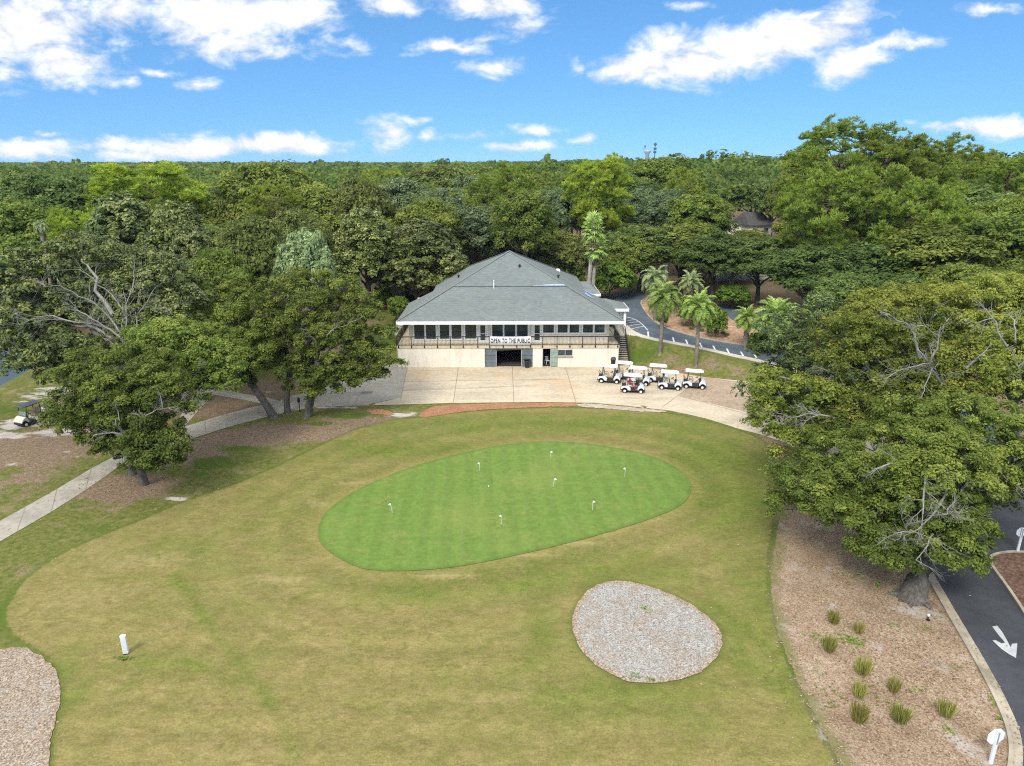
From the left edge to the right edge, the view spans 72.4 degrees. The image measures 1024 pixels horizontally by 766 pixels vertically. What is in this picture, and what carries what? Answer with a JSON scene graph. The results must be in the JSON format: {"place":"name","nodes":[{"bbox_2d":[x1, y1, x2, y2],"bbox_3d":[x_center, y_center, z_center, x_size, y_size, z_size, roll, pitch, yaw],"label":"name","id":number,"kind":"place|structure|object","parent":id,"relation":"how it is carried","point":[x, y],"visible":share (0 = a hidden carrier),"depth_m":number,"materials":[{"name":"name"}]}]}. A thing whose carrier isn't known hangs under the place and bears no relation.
{"place":"outdoors","nodes":[
{"label":"outdoors","id":0,"kind":"place"},
{"bbox_2d":[0,404,283,540],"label":"cart path","id":1,"kind":"structure","parent":0,"point":[40,509],"depth_m":52.87,"materials":[{"name":"concrete"}]},
{"bbox_2d":[176,387,281,428],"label":"cart path","id":2,"kind":"structure","parent":0,"point":[224,393],"depth_m":71.54,"materials":[{"name":"concrete"}]},
{"bbox_2d":[0,205,1023,765],"bbox_3d":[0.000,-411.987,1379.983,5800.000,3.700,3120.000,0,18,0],"label":"ground","id":3,"kind":"structure","parent":0,"point":[240,615],"depth_m":38.24,"materials":[{"name":"plant"}]},
{"bbox_2d":[0,164,43,193],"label":"oak tree","id":4,"kind":"object","parent":3,"relation":"on","point":[8,178],"visible":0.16,"depth_m":141.35,"materials":[{"name":"green plant"}]},
{"bbox_2d":[13,400,43,426],"bbox_3d":[-44.288,2.793,64.247,1.204,1.903,2.520,7,19,21],"label":"golf cart","id":5,"kind":"object","parent":3,"relation":"on","point":[22,418],"visible":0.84,"depth_m":63.78,"materials":[{"name":"grey"}]},
{"bbox_2d":[0,647,60,765],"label":"gravel bed","id":6,"kind":"object","parent":3,"relation":"on","point":[18,725],"visible":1,"depth_m":30.90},
{"bbox_2d":[0,194,73,318],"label":"oak tree","id":7,"kind":"object","parent":3,"relation":"on","point":[18,218],"visible":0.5,"depth_m":94.27,"materials":[{"name":"green plant"}]},
{"bbox_2d":[0,171,102,303],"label":"oak tree","id":8,"kind":"object","parent":3,"relation":"on","point":[49,191],"visible":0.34,"depth_m":111.47,"materials":[{"name":"green plant"}]},
{"bbox_2d":[30,205,95,322],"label":"pine tree","id":9,"kind":"object","parent":3,"relation":"on","point":[57,225],"visible":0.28,"depth_m":92.93,"materials":[{"name":"green plant"}]},
{"bbox_2d":[47,230,136,340],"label":"magnolia tree","id":10,"kind":"object","parent":3,"relation":"on","point":[110,298],"visible":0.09,"depth_m":80.03,"materials":[{"name":"green plant"}]},
{"bbox_2d":[0,228,214,417],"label":"oak tree","id":11,"kind":"object","parent":3,"relation":"on","point":[45,351],"visible":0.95,"depth_m":62.84,"materials":[{"name":"green plant"}]},
{"bbox_2d":[35,338,202,485],"bbox_3d":[-28.335,2.905,50.465,12.740,10.981,8.836,0,18,0],"label":"oak tree","id":12,"kind":"object","parent":3,"relation":"on","point":[136,431],"visible":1,"depth_m":49.07,"materials":[{"name":"green plant"}]},
{"bbox_2d":[78,190,163,326],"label":"magnolia tree","id":13,"kind":"object","parent":3,"relation":"on","point":[119,215],"visible":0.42,"depth_m":83.63,"materials":[{"name":"green plant"}]},
{"bbox_2d":[80,159,211,212],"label":"pine tree","id":14,"kind":"object","parent":3,"relation":"on","point":[169,183],"visible":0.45,"depth_m":109.18,"materials":[{"name":"green plant"}]},
{"bbox_2d":[131,199,210,325],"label":"magnolia tree","id":15,"kind":"object","parent":3,"relation":"on","point":[164,221],"visible":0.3,"depth_m":83.22,"materials":[{"name":"green plant"}]},
{"bbox_2d":[103,311,250,476],"bbox_3d":[-26.327,0.338,56.476,10.736,12.192,9.748,0,18,0],"label":"oak tree","id":16,"kind":"object","parent":3,"relation":"on","point":[159,332],"visible":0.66,"depth_m":54.55,"materials":[{"name":"green plant"}]},
{"bbox_2d":[160,224,213,322],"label":"magnolia tree","id":17,"kind":"object","parent":3,"relation":"on","point":[187,243],"visible":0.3,"depth_m":79.46,"materials":[{"name":"green plant"}]},
{"bbox_2d":[180,245,265,327],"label":"oak tree","id":18,"kind":"object","parent":3,"relation":"on","point":[220,265],"visible":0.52,"depth_m":74.24,"materials":[{"name":"green plant"}]},
{"bbox_2d":[170,275,289,418],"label":"oak tree","id":19,"kind":"object","parent":3,"relation":"on","point":[231,318],"visible":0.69,"depth_m":66.28,"materials":[{"name":"green plant"}]},
{"bbox_2d":[207,192,272,225],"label":"oak tree","id":20,"kind":"object","parent":3,"relation":"on","point":[226,216],"visible":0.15,"depth_m":111.37,"materials":[{"name":"green plant"}]},
{"bbox_2d":[209,211,287,342],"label":"scrub tree","id":21,"kind":"object","parent":3,"relation":"on","point":[255,241],"visible":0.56,"depth_m":81.95,"materials":[{"name":"green plant"}]},
{"bbox_2d":[203,159,321,294],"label":"oak tree","id":22,"kind":"object","parent":3,"relation":"on","point":[255,175],"visible":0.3,"depth_m":113.11,"materials":[{"name":"green plant"}]},
{"bbox_2d":[241,178,306,300],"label":"pine tree","id":23,"kind":"object","parent":3,"relation":"on","point":[261,210],"visible":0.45,"depth_m":104.56,"materials":[{"name":"green plant"}]},
{"bbox_2d":[261,321,329,413],"bbox_3d":[-20.524,-1.033,66.504,5.942,8.775,9.648,-11,20,-31],"label":"oak tree","id":24,"kind":"object","parent":3,"relation":"on","point":[299,373],"visible":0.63,"depth_m":64.89,"materials":[{"name":"green plant"}]},
{"bbox_2d":[267,226,339,325],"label":"loquat tree","id":25,"kind":"object","parent":3,"relation":"on","point":[306,248],"visible":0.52,"depth_m":76.59,"materials":[{"name":"green plant"}]},
{"bbox_2d":[275,205,333,308],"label":"scrub tree","id":26,"kind":"object","parent":3,"relation":"on","point":[291,221],"visible":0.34,"depth_m":98.22,"materials":[{"name":"green plant"}]},
{"bbox_2d":[270,182,345,234],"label":"oak tree","id":27,"kind":"object","parent":3,"relation":"on","point":[316,201],"visible":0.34,"depth_m":107.75,"materials":[{"name":"green plant"}]},
{"bbox_2d":[247,267,408,417],"bbox_3d":[-18.032,-4.053,67.721,17.046,13.875,11.129,14,22,37],"label":"oak tree","id":28,"kind":"object","parent":3,"relation":"on","point":[370,362],"visible":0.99,"depth_m":64.61,"materials":[{"name":"green plant"}]},
{"bbox_2d":[276,364,406,410],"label":"forecourt apron","id":29,"kind":"object","parent":3,"relation":"on","point":[383,386],"visible":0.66,"depth_m":72.67,"materials":[{"name":"concrete"}]},
{"bbox_2d":[325,172,399,237],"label":"scrub tree","id":30,"kind":"object","parent":3,"relation":"on","point":[357,193],"visible":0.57,"depth_m":107.38,"materials":[{"name":"green plant"}]},
{"bbox_2d":[330,206,401,310],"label":"magnolia tree","id":31,"kind":"object","parent":3,"relation":"on","point":[369,232],"visible":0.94,"depth_m":95.16,"materials":[{"name":"green plant"}]},
{"bbox_2d":[361,166,405,187],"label":"pine tree","id":32,"kind":"object","parent":3,"relation":"on","point":[370,176],"visible":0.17,"depth_m":129.03,"materials":[{"name":"green plant"}]},
{"bbox_2d":[386,296,409,316],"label":"shrub","id":33,"kind":"object","parent":3,"relation":"on","point":[397,305],"visible":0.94,"depth_m":92.58,"materials":[{"name":"green plant"}]},
{"bbox_2d":[378,177,431,208],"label":"oak tree","id":34,"kind":"object","parent":3,"relation":"on","point":[403,191],"visible":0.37,"depth_m":120.85,"materials":[{"name":"green plant"}]},
{"bbox_2d":[364,217,469,299],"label":"magnolia tree","id":35,"kind":"object","parent":3,"relation":"on","point":[427,254],"visible":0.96,"depth_m":96.59,"materials":[{"name":"green plant"}]},
{"bbox_2d":[394,196,468,292],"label":"oak tree","id":36,"kind":"object","parent":3,"relation":"on","point":[436,210],"visible":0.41,"depth_m":103.84,"materials":[{"name":"green plant"}]},
{"bbox_2d":[400,162,465,191],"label":"scrub tree","id":37,"kind":"object","parent":3,"relation":"on","point":[439,177],"visible":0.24,"depth_m":149.92,"materials":[{"name":"green plant"}]},
{"bbox_2d":[397,187,475,232],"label":"oak tree","id":38,"kind":"object","parent":3,"relation":"on","point":[443,194],"visible":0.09,"depth_m":110.68,"materials":[{"name":"green plant"}]},
{"bbox_2d":[462,172,515,242],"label":"pine tree","id":39,"kind":"object","parent":3,"relation":"on","point":[484,182],"visible":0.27,"depth_m":128.25,"materials":[{"name":"green plant"}]},
{"bbox_2d":[452,205,527,263],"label":"oak tree","id":40,"kind":"object","parent":3,"relation":"on","point":[479,241],"visible":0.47,"depth_m":106.75,"materials":[{"name":"green plant"}]},
{"bbox_2d":[418,403,577,416],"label":"pine straw","id":41,"kind":"object","parent":3,"relation":"on","point":[441,410],"visible":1,"depth_m":69.22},
{"bbox_2d":[318,441,690,570],"bbox_3d":[-0.375,7.921,51.344,27.539,0.246,16.326,-9,19,-25],"label":"putting green","id":42,"kind":"object","parent":3,"relation":"on","point":[447,511],"visible":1,"depth_m":49.36,"materials":[{"name":"plant"}]},
{"bbox_2d":[391,250,629,366],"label":"clubhouse","id":43,"kind":"structure","parent":3,"relation":"on","point":[561,318],"depth_m":82.58,"materials":[{"name":"paint"}]},
{"bbox_2d":[0,149,1023,223],"bbox_3d":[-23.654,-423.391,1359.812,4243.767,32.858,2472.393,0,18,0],"label":"distant wood","id":44,"kind":"object","parent":3,"relation":"on","point":[730,168],"visible":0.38,"depth_m":278.46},
{"bbox_2d":[0,404,1023,765],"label":"fallen leaves","id":45,"kind":"object","parent":3,"relation":"on","point":[786,648],"visible":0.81,"depth_m":32.90,"materials":[{"name":"brown plant"}]},
{"bbox_2d":[488,160,540,206],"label":"pine tree","id":46,"kind":"object","parent":3,"relation":"on","point":[505,170],"visible":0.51,"depth_m":123.44,"materials":[{"name":"green plant"}]},
{"bbox_2d":[486,184,559,259],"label":"oak tree","id":47,"kind":"object","parent":3,"relation":"on","point":[518,217],"visible":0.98,"depth_m":101.77,"materials":[{"name":"green plant"}]},
{"bbox_2d":[113,567,1002,734],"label":"weeds","id":48,"kind":"object","parent":3,"relation":"on","point":[813,635],"visible":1,"depth_m":34.92,"materials":[{"name":"green plant"}]},
{"bbox_2d":[529,229,587,269],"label":"scrub tree","id":49,"kind":"object","parent":3,"relation":"on","point":[567,250],"visible":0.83,"depth_m":107.82,"materials":[{"name":"green plant"}]},
{"bbox_2d":[544,184,595,238],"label":"oak tree","id":50,"kind":"object","parent":3,"relation":"on","point":[567,222],"visible":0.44,"depth_m":130.13,"materials":[{"name":"green plant"}]},
{"bbox_2d":[281,363,883,454],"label":"forecourt","id":51,"kind":"structure","parent":3,"relation":"on","point":[551,384],"depth_m":74.13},
{"bbox_2d":[581,210,608,284],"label":"fan palm","id":52,"kind":"object","parent":3,"relation":"on","point":[594,241],"visible":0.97,"depth_m":99.10,"materials":[{"name":"green plant"}]},
{"bbox_2d":[559,152,636,234],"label":"pine tree","id":53,"kind":"object","parent":3,"relation":"on","point":[599,185],"visible":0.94,"depth_m":121.03,"materials":[{"name":"green plant"}]},
{"bbox_2d":[585,260,637,298],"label":"tree","id":54,"kind":"object","parent":3,"relation":"on","point":[616,274],"visible":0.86,"depth_m":105.33,"materials":[{"name":"green plant"}]},
{"bbox_2d":[603,235,659,295],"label":"oak tree","id":55,"kind":"object","parent":3,"relation":"on","point":[616,250],"visible":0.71,"depth_m":106.54,"materials":[{"name":"green plant"}]},
{"bbox_2d":[603,222,676,292],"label":"oak tree","id":56,"kind":"object","parent":3,"relation":"on","point":[650,233],"visible":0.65,"depth_m":107.76,"materials":[{"name":"green plant"}]},
{"bbox_2d":[572,581,722,682],"bbox_3d":[6.956,12.704,36.545,7.646,0.087,8.452,0,18,0],"label":"gravel bed","id":57,"kind":"object","parent":3,"relation":"on","point":[666,653],"visible":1,"depth_m":36.00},
{"bbox_2d":[625,188,700,276],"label":"oak tree","id":58,"kind":"object","parent":3,"relation":"on","point":[647,212],"visible":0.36,"depth_m":124.66,"materials":[{"name":"green plant"}]},
{"bbox_2d":[623,153,704,191],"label":"oak tree","id":59,"kind":"object","parent":3,"relation":"on","point":[660,171],"visible":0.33,"depth_m":161.00,"materials":[{"name":"green plant"}]},
{"bbox_2d":[645,279,682,355],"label":"date palm","id":60,"kind":"object","parent":3,"relation":"on","point":[663,297],"visible":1,"depth_m":80.51,"materials":[{"name":"green plant"}]},
{"bbox_2d":[657,166,709,269],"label":"pine tree","id":61,"kind":"object","parent":3,"relation":"on","point":[687,174],"visible":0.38,"depth_m":131.04,"materials":[{"name":"green plant"}]},
{"bbox_2d":[649,220,723,293],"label":"oak tree","id":62,"kind":"object","parent":3,"relation":"on","point":[681,233],"visible":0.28,"depth_m":107.24,"materials":[{"name":"green plant"}]},
{"bbox_2d":[652,192,741,277],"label":"oak tree","id":63,"kind":"object","parent":3,"relation":"on","point":[694,207],"visible":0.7,"depth_m":119.38,"materials":[{"name":"green plant"}]},
{"bbox_2d":[679,286,716,367],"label":"date palm","id":64,"kind":"object","parent":3,"relation":"on","point":[700,304],"visible":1,"depth_m":77.94,"materials":[{"name":"green plant"}]},
{"bbox_2d":[619,324,796,370],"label":"walkway","id":65,"kind":"structure","parent":3,"relation":"on","point":[630,330],"depth_m":83.96,"materials":[{"name":"concrete"}]},
{"bbox_2d":[671,229,763,303],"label":"oak tree","id":66,"kind":"object","parent":3,"relation":"on","point":[711,250],"visible":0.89,"depth_m":100.09,"materials":[{"name":"green plant"}]},
{"bbox_2d":[712,284,753,307],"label":"shrub","id":67,"kind":"object","parent":3,"relation":"on","point":[726,293],"visible":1,"depth_m":99.51,"materials":[{"name":"green plant"}]},
{"bbox_2d":[719,178,759,211],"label":"oak tree","id":68,"kind":"object","parent":3,"relation":"on","point":[740,197],"visible":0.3,"depth_m":219.91,"materials":[{"name":"green plant"}]},
{"bbox_2d":[732,304,759,348],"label":"date palm","id":69,"kind":"object","parent":3,"relation":"on","point":[745,318],"visible":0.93,"depth_m":84.66,"materials":[{"name":"green plant"}]},
{"bbox_2d":[732,212,773,234],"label":"house","id":70,"kind":"structure","parent":3,"relation":"on","point":[753,220],"depth_m":185.64,"materials":[{"name":"grey"}]},
{"bbox_2d":[724,235,792,305],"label":"oak tree","id":71,"kind":"object","parent":3,"relation":"on","point":[757,248],"visible":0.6,"depth_m":98.35,"materials":[{"name":"green plant"}]},
{"bbox_2d":[749,177,778,235],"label":"oak tree","id":72,"kind":"object","parent":3,"relation":"on","point":[758,195],"visible":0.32,"depth_m":183.68,"materials":[{"name":"green plant"}]},
{"bbox_2d":[752,296,799,356],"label":"date palm","id":73,"kind":"object","parent":3,"relation":"on","point":[773,305],"visible":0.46,"depth_m":81.29,"materials":[{"name":"green plant"}]},
{"bbox_2d":[602,291,996,445],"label":"drive","id":74,"kind":"structure","parent":3,"relation":"on","point":[636,310],"depth_m":89.39,"materials":[{"name":"asphalt"}]},
{"bbox_2d":[642,298,757,345],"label":"planting island","id":75,"kind":"structure","parent":74,"relation":"on","point":[735,335],"depth_m":93.07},
{"bbox_2d":[640,265,669,321],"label":"date palm","id":76,"kind":"object","parent":75,"relation":"on","point":[647,280],"visible":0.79,"depth_m":93.65,"materials":[{"name":"green plant"}]},
{"bbox_2d":[678,269,704,295],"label":"date palm","id":77,"kind":"object","parent":75,"relation":"on","point":[690,284],"visible":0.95,"depth_m":95.76,"materials":[{"name":"green plant"}]},
{"bbox_2d":[702,306,728,336],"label":"shrub","id":78,"kind":"object","parent":75,"relation":"on","point":[720,319],"visible":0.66,"depth_m":88.89,"materials":[{"name":"green plant"}]},
{"bbox_2d":[731,291,872,456],"bbox_3d":[24.358,-0.845,58.622,10.959,13.174,10.643,0,18,0],"label":"magnolia tree","id":79,"kind":"object","parent":3,"relation":"on","point":[791,360],"visible":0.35,"depth_m":57.94,"materials":[{"name":"green plant"}]},
{"bbox_2d":[763,244,874,328],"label":"oak tree","id":80,"kind":"object","parent":3,"relation":"on","point":[794,269],"visible":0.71,"depth_m":86.75,"materials":[{"name":"green plant"}]},
{"bbox_2d":[802,269,878,345],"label":"oak tree","id":81,"kind":"object","parent":3,"relation":"on","point":[841,286],"visible":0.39,"depth_m":76.98,"materials":[{"name":"green plant"}]},
{"bbox_2d":[765,155,922,298],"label":"pine tree","id":82,"kind":"object","parent":3,"relation":"on","point":[801,200],"visible":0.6,"depth_m":90.24,"materials":[{"name":"green plant"}]},
{"bbox_2d":[772,113,915,240],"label":"pine tree","id":83,"kind":"object","parent":3,"relation":"on","point":[820,133],"visible":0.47,"depth_m":99.60,"materials":[{"name":"green plant"}]},
{"bbox_2d":[815,237,921,281],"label":"oak tree","id":84,"kind":"object","parent":3,"relation":"on","point":[863,252],"visible":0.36,"depth_m":84.12,"materials":[{"name":"green plant"}]},
{"bbox_2d":[770,483,1007,765],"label":"mulch bed","id":85,"kind":"object","parent":3,"relation":"on","point":[787,571],"visible":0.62,"depth_m":34.19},
{"bbox_2d":[739,355,869,480],"bbox_3d":[20.917,3.723,48.048,10.310,11.088,6.893,0,18,0],"label":"oak tree","id":86,"kind":"object","parent":85,"relation":"on","point":[799,413],"visible":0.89,"depth_m":46.99,"materials":[{"name":"green plant"}]},
{"bbox_2d":[757,389,1023,610],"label":"oak tree","id":87,"kind":"object","parent":85,"relation":"on","point":[927,536],"visible":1,"depth_m":38.17,"materials":[{"name":"green plant"}]},
{"bbox_2d":[888,700,917,724],"bbox_3d":[16.733,14.184,30.100,1.102,0.915,0.946,-5,18,-16],"label":"grass tuft","id":88,"kind":"object","parent":85,"relation":"on","point":[898,712],"visible":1,"depth_m":30.00,"materials":[{"name":"green plant"}]},
{"bbox_2d":[842,128,941,232],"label":"pine tree","id":89,"kind":"object","parent":3,"relation":"on","point":[873,144],"visible":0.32,"depth_m":95.89,"materials":[{"name":"green plant"}]},
{"bbox_2d":[801,274,1007,489],"bbox_3d":[26.673,0.431,50.045,12.728,15.817,16.361,0,18,0],"label":"oak tree","id":90,"kind":"object","parent":3,"relation":"on","point":[873,322],"visible":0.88,"depth_m":47.13,"materials":[{"name":"green plant"}]},
{"bbox_2d":[833,171,984,263],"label":"pine tree","id":91,"kind":"object","parent":3,"relation":"on","point":[951,207],"visible":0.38,"depth_m":89.05,"materials":[{"name":"green plant"}]},
{"bbox_2d":[861,272,961,371],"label":"oak tree","id":92,"kind":"object","parent":3,"relation":"on","point":[898,278],"visible":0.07,"depth_m":73.96,"materials":[{"name":"green plant"}]},
{"bbox_2d":[875,131,975,226],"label":"pine tree","id":93,"kind":"object","parent":3,"relation":"on","point":[926,150],"visible":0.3,"depth_m":98.23,"materials":[{"name":"green plant"}]},
{"bbox_2d":[868,223,1012,343],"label":"oak tree","id":94,"kind":"object","parent":3,"relation":"on","point":[920,245],"visible":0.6,"depth_m":80.79,"materials":[{"name":"green plant"}]},
{"bbox_2d":[921,255,1007,358],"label":"oak tree","id":95,"kind":"object","parent":3,"relation":"on","point":[951,273],"visible":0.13,"depth_m":75.57,"materials":[{"name":"green plant"}]},
{"bbox_2d":[928,576,1013,765],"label":"kerb","id":96,"kind":"structure","parent":3,"relation":"on","point":[992,692],"depth_m":32.45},
{"bbox_2d":[923,183,1019,223],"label":"oak tree","id":97,"kind":"object","parent":3,"relation":"on","point":[975,197],"visible":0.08,"depth_m":102.48,"materials":[{"name":"green plant"}]},
{"bbox_2d":[921,271,1023,462],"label":"oak tree","id":98,"kind":"object","parent":3,"relation":"on","point":[1004,324],"visible":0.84,"depth_m":47.48,"materials":[{"name":"green plant"}]},
{"bbox_2d":[930,143,1014,192],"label":"pine tree","id":99,"kind":"object","parent":3,"relation":"on","point":[978,155],"visible":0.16,"depth_m":118.22,"materials":[{"name":"green plant"}]},
{"bbox_2d":[933,210,1023,335],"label":"oak tree","id":100,"kind":"object","parent":3,"relation":"on","point":[1007,229],"visible":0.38,"depth_m":81.25,"materials":[{"name":"green plant"}]},
{"bbox_2d":[952,196,1023,248],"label":"oak tree","id":101,"kind":"object","parent":3,"relation":"on","point":[1002,205],"visible":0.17,"depth_m":89.05,"materials":[{"name":"green plant"}]},
{"bbox_2d":[958,153,1023,198],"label":"pine tree","id":102,"kind":"object","parent":3,"relation":"on","point":[998,169],"visible":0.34,"depth_m":113.20,"materials":[{"name":"green plant"}]},
{"bbox_2d":[0,0,1023,162],"label":"sky","id":103,"kind":"structure","parent":0,"point":[136,81],"materials":[{"name":"blue"}]},
{"bbox_2d":[678,377,827,429],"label":"aggregate paving","id":104,"kind":"structure","parent":0,"point":[715,391],"depth_m":72.64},
{"bbox_2d":[933,437,1023,765],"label":"road","id":105,"kind":"structure","parent":0,"point":[985,606],"depth_m":37.47,"materials":[{"name":"asphalt"}]},
{"bbox_2d":[929,572,1022,765],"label":"gutter","id":106,"kind":"object","parent":105,"relation":"on","point":[1018,753],"visible":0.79,"depth_m":32.33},
{"bbox_2d":[993,553,1023,606],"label":"traffic island","id":107,"kind":"structure","parent":105,"relation":"on","point":[1009,567],"depth_m":41.22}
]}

